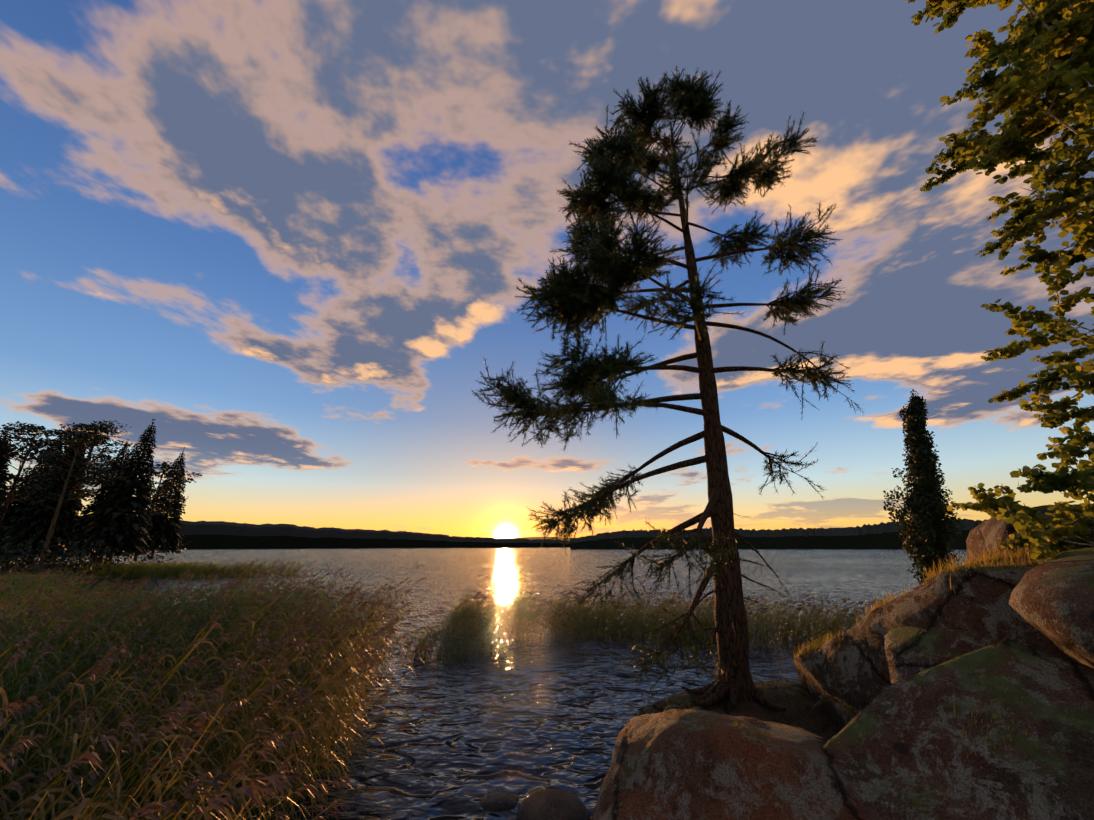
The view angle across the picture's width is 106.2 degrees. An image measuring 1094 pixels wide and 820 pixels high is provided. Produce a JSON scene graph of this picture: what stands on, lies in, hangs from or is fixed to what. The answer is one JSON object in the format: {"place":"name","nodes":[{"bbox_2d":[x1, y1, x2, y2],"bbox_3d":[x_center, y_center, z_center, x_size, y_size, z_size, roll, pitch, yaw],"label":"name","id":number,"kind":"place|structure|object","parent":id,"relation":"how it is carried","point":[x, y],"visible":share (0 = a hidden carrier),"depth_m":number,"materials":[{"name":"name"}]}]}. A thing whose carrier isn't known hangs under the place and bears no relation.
{"place":"outdoors","nodes":[
{"label":"outdoors","id":0,"kind":"place"},
{"bbox_2d":[0,558,193,819],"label":"shore ground","id":1,"kind":"structure","parent":0,"point":[35,571],"depth_m":39.65,"materials":[{"name":"brown soil"}]},
{"bbox_2d":[0,419,202,575],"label":"trees","id":2,"kind":"object","parent":1,"relation":"on","point":[23,521],"depth_m":44.67,"materials":[{"name":"green plant"}]},
{"bbox_2d":[0,568,212,665],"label":"reed stems","id":3,"kind":"object","parent":1,"relation":"on","point":[28,589],"visible":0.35,"depth_m":16.96,"materials":[{"name":"green plant"}]},
{"bbox_2d":[0,566,222,644],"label":"reed plumes","id":4,"kind":"object","parent":1,"relation":"on","point":[20,583],"visible":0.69,"depth_m":14.98,"materials":[{"name":"brown plant"}]},
{"bbox_2d":[72,559,307,577],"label":"reed stems","id":5,"kind":"object","parent":1,"relation":"on","point":[179,570],"visible":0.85,"depth_m":41.62,"materials":[{"name":"green plant"}]},
{"bbox_2d":[77,516,569,548],"bbox_3d":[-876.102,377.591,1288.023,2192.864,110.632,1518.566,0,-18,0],"label":"hills","id":6,"kind":"structure","parent":0,"point":[214,535],"depth_m":1471.47,"materials":[{"name":"black"}]},
{"bbox_2d":[1,547,966,819],"bbox_3d":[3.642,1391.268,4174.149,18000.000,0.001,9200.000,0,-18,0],"label":"lake water","id":7,"kind":"structure","parent":0,"point":[525,719],"depth_m":9.75,"materials":[{"name":"blue liquid"}]},
{"bbox_2d":[0,556,438,819],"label":"reed stems","id":8,"kind":"object","parent":7,"relation":"on","point":[241,728],"visible":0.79,"depth_m":4.19,"materials":[{"name":"green plant"}]},
{"bbox_2d":[0,555,446,819],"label":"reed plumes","id":9,"kind":"object","parent":8,"relation":"on","point":[248,790],"visible":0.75,"depth_m":3.63,"materials":[{"name":"brown plant"}]},
{"bbox_2d":[302,692,412,819],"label":"reeds","id":10,"kind":"object","parent":7,"relation":"on","point":[338,792],"visible":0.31,"depth_m":5.08,"materials":[{"name":"plant"}]},
{"bbox_2d":[388,620,523,665],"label":"reed stems","id":11,"kind":"object","parent":7,"relation":"on","point":[439,649],"visible":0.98,"depth_m":10.92,"materials":[{"name":"green plant"}]},
{"bbox_2d":[479,791,519,811],"bbox_3d":[-0.543,4.452,4.603,0.480,0.251,0.391,0,-18,0],"label":"wet stone","id":12,"kind":"object","parent":7,"relation":"in","point":[495,801],"visible":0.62,"depth_m":4.56,"materials":[{"name":"grey stone"}]},
{"bbox_2d":[516,789,589,819],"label":"wet stone","id":13,"kind":"object","parent":7,"relation":"in","point":[553,804],"visible":1,"depth_m":4.24,"materials":[{"name":"grey stone"}]},
{"bbox_2d":[427,588,881,652],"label":"reed stems","id":14,"kind":"object","parent":7,"relation":"on","point":[564,621],"visible":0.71,"depth_m":13.09,"materials":[{"name":"green plant"}]},
{"bbox_2d":[459,585,884,617],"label":"reed plumes","id":15,"kind":"object","parent":14,"relation":"on","point":[625,594],"visible":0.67,"depth_m":13.71,"materials":[{"name":"brown plant"}]},
{"bbox_2d":[592,709,866,819],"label":"boulder","id":16,"kind":"object","parent":7,"relation":"in","point":[684,764],"visible":0.9,"depth_m":3.52,"materials":[{"name":"stone"}]},
{"bbox_2d":[793,558,1066,729],"bbox_3d":[6.457,3.533,5.282,5.001,3.455,4.056,0,-18,0],"label":"ridge rock","id":17,"kind":"object","parent":7,"relation":"in","point":[855,674],"visible":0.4,"depth_m":5.07,"materials":[{"name":"grey stone"}]},
{"bbox_2d":[638,544,1093,819],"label":"grass tufts","id":18,"kind":"object","parent":17,"relation":"on","point":[1002,557],"visible":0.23,"depth_m":5.11,"materials":[{"name":"brown plant"}]},
{"bbox_2d":[884,626,1003,683],"bbox_3d":[4.907,3.141,4.432,1.830,1.592,1.917,-14,-23,36],"label":"rock","id":19,"kind":"object","parent":17,"relation":"on","point":[911,650],"visible":0.12,"depth_m":4.58,"materials":[{"name":"grey stone"}]},
{"bbox_2d":[966,504,1093,562],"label":"stack rock","id":20,"kind":"object","parent":17,"relation":"on","point":[987,535],"visible":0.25,"depth_m":5.75,"materials":[{"name":"grey stone"}]},
{"bbox_2d":[1009,547,1093,667],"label":"stack rock","id":21,"kind":"object","parent":17,"relation":"on","point":[1052,600],"visible":0.96,"depth_m":3.33,"materials":[{"name":"brown stone"}]},
{"bbox_2d":[821,638,1093,819],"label":"rock block","id":22,"kind":"object","parent":7,"relation":"in","point":[876,747],"visible":0.83,"depth_m":3.25,"materials":[{"name":"grey stone"}]},
{"bbox_2d":[500,537,569,540],"bbox_3d":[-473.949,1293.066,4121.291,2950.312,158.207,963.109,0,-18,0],"label":"haze hills","id":23,"kind":"structure","parent":0,"point":[529,538],"depth_m":4384.18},
{"bbox_2d":[0,0,1093,538],"label":"sky","id":24,"kind":"structure","parent":0,"point":[293,239],"materials":[{"name":"blue"}]},
{"bbox_2d":[639,682,840,740],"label":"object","id":25,"kind":"object","parent":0,"point":[815,718],"visible":0.15,"depth_m":6.06,"materials":[{"name":"brown soil"}]},
{"bbox_2d":[474,70,863,711],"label":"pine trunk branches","id":26,"kind":"object","parent":25,"relation":"on","point":[730,634],"visible":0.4,"depth_m":7.21,"materials":[{"name":"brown plant"}]},
{"bbox_2d":[470,65,862,690],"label":"pine needles","id":27,"kind":"object","parent":26,"relation":"attached to","point":[613,242],"visible":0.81,"depth_m":7.56,"materials":[{"name":"green plant"}]},
{"bbox_2d":[662,679,854,719],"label":"fern fronds","id":28,"kind":"object","parent":25,"relation":"on","point":[698,707],"visible":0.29,"depth_m":6.16,"materials":[{"name":"green plant"}]},
{"bbox_2d":[570,518,985,548],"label":"hills","id":29,"kind":"structure","parent":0,"point":[881,535],"depth_m":362.20,"materials":[{"name":"green plant"}]},
{"bbox_2d":[883,389,964,583],"bbox_3d":[7.613,1.892,8.469,1.309,4.858,1.212,0,-18,0],"label":"juniper","id":30,"kind":"object","parent":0,"point":[915,411],"depth_m":8.24,"materials":[{"name":"green plant"}]},
{"bbox_2d":[905,0,1093,563],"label":"foliage","id":31,"kind":"object","parent":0,"point":[1022,101],"depth_m":5.06,"materials":[{"name":"green plant"}]}
]}

